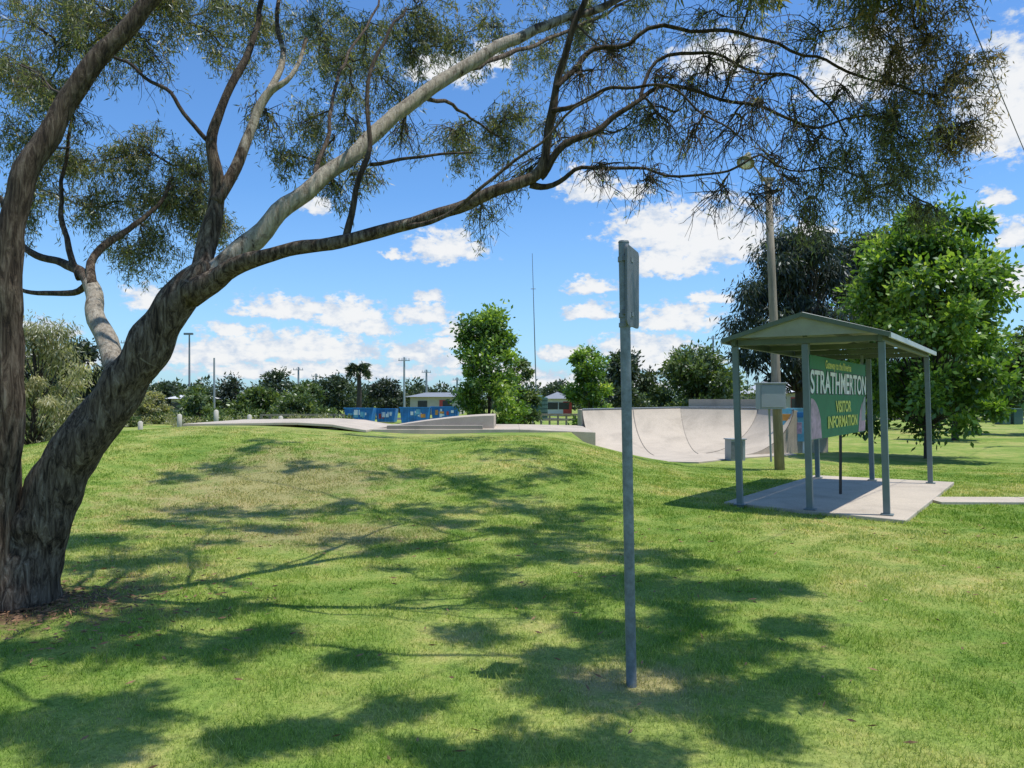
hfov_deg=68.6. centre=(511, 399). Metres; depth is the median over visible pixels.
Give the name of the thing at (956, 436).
shade tree
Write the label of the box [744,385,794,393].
roof
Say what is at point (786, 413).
mural board
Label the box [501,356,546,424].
ornamental pear tree
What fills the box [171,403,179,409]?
windows
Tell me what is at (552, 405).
windows
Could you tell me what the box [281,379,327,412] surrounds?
shade tree
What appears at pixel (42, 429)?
peppercorn tree
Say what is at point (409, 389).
distant tree line
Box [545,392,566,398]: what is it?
roof
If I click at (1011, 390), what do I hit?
shade tree
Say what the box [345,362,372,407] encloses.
palm tree
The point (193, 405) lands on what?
shade tree
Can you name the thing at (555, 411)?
walls
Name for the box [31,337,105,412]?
shade tree
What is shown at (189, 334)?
floodlight pole
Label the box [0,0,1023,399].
sky
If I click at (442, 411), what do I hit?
painted skip bin
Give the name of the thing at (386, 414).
painted skip bin
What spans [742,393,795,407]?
walls
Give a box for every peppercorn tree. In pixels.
[23,307,103,444]
[24,357,47,413]
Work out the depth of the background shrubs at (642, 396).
71.34 m
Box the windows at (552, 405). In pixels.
[548,402,568,408]
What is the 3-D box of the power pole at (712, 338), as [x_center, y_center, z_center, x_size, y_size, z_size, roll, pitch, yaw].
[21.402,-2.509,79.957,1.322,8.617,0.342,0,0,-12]
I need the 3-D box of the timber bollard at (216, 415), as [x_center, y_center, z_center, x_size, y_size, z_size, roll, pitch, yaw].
[-10.242,0.727,26.000,0.168,0.760,0.168,0,0,0]
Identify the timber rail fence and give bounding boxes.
[260,414,344,418]
[524,414,577,424]
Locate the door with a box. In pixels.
[563,402,571,413]
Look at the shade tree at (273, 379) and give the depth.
84.23 m
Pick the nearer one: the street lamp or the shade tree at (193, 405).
the street lamp
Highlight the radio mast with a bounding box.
[532,254,536,393]
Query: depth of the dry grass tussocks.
44.08 m
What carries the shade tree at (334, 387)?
on the ground at (998, 444)
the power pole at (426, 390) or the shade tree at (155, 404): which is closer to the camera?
the shade tree at (155, 404)
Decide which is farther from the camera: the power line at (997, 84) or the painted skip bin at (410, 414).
the painted skip bin at (410, 414)
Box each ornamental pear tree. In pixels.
[443,300,532,423]
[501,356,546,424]
[559,344,618,424]
[828,188,1023,458]
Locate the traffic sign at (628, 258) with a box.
[618,240,638,687]
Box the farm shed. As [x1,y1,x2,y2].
[406,393,464,414]
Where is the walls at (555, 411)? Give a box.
[548,399,568,413]
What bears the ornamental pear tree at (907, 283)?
on the ground at (998, 444)
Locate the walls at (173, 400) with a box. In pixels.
[171,399,179,412]
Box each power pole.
[213,358,214,406]
[398,357,409,406]
[422,370,430,392]
[453,377,458,393]
[708,336,718,354]
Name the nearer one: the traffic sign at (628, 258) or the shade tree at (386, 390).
the traffic sign at (628, 258)
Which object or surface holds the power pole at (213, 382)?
on the ground at (998, 444)
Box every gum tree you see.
[712,225,863,407]
[816,219,951,425]
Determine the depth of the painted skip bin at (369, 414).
50.00 m
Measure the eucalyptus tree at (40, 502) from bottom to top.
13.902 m
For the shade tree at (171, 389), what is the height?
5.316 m
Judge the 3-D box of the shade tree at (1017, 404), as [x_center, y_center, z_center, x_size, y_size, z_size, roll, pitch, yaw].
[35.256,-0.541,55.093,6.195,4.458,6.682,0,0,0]
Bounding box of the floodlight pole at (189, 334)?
[184,333,192,388]
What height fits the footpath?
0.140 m
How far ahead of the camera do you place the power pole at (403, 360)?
77.91 m
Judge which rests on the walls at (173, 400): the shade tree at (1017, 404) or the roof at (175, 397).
the roof at (175, 397)
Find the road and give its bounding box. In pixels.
[397,418,1023,419]
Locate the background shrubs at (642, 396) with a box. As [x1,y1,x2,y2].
[564,378,1023,416]
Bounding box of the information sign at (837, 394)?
[806,343,865,493]
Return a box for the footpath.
[933,497,1023,504]
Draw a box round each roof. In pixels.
[166,394,220,398]
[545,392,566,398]
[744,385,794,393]
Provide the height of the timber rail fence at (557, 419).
0.750 m
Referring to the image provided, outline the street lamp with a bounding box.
[737,152,787,469]
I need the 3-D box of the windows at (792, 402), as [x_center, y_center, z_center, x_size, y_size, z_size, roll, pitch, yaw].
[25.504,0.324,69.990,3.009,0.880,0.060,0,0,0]
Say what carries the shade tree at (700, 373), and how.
on the ground at (998, 444)
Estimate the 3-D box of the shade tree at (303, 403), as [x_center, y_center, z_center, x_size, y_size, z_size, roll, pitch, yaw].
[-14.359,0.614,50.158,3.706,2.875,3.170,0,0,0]
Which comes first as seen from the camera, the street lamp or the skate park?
the street lamp
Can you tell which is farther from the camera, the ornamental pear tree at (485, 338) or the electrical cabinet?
the ornamental pear tree at (485, 338)
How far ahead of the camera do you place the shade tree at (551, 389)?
94.07 m
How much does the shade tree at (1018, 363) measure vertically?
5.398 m
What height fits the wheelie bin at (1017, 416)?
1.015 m
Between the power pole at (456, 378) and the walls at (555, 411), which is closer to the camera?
the walls at (555, 411)
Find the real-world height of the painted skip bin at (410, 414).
1.058 m
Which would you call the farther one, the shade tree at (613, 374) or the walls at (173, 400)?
the walls at (173, 400)
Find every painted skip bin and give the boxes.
[343,408,375,420]
[376,408,397,421]
[399,407,430,422]
[430,406,459,418]
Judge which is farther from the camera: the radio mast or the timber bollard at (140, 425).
the radio mast
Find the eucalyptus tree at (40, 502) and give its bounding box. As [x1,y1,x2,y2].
[0,0,1004,614]
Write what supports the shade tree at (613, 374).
on the ground at (998, 444)
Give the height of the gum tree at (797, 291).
10.748 m
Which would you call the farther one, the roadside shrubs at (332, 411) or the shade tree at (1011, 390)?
the roadside shrubs at (332, 411)
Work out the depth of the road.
63.35 m
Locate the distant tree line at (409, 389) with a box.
[76,372,784,409]
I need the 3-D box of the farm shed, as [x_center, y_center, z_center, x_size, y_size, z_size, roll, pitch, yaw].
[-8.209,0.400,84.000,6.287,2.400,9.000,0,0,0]
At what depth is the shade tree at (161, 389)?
70.61 m
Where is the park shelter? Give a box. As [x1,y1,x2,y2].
[721,312,953,523]
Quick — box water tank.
[530,394,547,418]
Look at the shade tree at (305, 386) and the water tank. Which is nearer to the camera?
the water tank
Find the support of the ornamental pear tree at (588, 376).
on the ground at (998, 444)
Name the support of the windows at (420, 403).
in the farm shed
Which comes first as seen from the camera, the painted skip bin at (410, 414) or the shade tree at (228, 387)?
the painted skip bin at (410, 414)
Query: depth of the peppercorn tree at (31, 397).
18.39 m
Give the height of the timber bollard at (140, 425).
0.760 m
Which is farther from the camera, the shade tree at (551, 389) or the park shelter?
the shade tree at (551, 389)
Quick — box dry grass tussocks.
[30,410,347,428]
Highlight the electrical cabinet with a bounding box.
[723,438,746,460]
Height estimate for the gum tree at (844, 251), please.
12.192 m
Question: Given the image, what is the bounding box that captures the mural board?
[782,408,804,452]
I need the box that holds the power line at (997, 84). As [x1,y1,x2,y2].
[964,6,1023,149]
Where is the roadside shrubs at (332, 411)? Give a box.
[26,402,376,423]
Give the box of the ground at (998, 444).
[0,400,1023,767]
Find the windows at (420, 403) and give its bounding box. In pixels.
[418,401,451,406]
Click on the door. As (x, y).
(565, 412)
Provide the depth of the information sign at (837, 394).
12.02 m
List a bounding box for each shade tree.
[24,347,76,416]
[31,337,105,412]
[130,389,175,423]
[149,377,186,408]
[150,385,165,393]
[173,391,222,423]
[176,383,221,411]
[209,373,245,414]
[226,384,283,418]
[257,367,293,411]
[268,388,319,418]
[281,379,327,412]
[309,371,356,412]
[364,377,409,412]
[411,384,439,394]
[537,379,572,410]
[596,350,665,407]
[643,338,753,406]
[929,358,1005,440]
[960,356,1023,433]
[991,324,1023,404]
[1000,390,1023,413]
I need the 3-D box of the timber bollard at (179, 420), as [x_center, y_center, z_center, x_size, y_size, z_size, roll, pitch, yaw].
[-11.287,0.867,25.500,0.168,0.760,0.168,0,0,0]
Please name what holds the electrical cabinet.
on the ground at (998, 444)
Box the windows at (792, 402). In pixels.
[791,398,794,407]
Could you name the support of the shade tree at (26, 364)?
on the ground at (998, 444)
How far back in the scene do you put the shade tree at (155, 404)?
49.64 m
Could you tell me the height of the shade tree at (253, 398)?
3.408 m
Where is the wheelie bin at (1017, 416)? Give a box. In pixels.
[996,408,1023,423]
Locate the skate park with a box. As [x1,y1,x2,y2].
[183,399,827,463]
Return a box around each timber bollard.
[138,421,142,429]
[177,414,181,426]
[214,410,218,420]
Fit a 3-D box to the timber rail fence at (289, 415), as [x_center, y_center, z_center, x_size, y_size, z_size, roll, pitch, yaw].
[-13.119,1.248,46.983,5.270,0.704,0.155,0,0,0]
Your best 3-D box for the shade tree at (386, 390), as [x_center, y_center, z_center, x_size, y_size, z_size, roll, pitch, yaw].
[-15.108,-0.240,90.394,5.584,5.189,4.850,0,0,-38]
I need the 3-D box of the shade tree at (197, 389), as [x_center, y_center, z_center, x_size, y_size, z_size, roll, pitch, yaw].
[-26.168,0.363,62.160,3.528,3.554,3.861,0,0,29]
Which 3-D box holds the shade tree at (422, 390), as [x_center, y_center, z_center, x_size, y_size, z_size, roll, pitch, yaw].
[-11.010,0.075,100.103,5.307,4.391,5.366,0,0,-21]

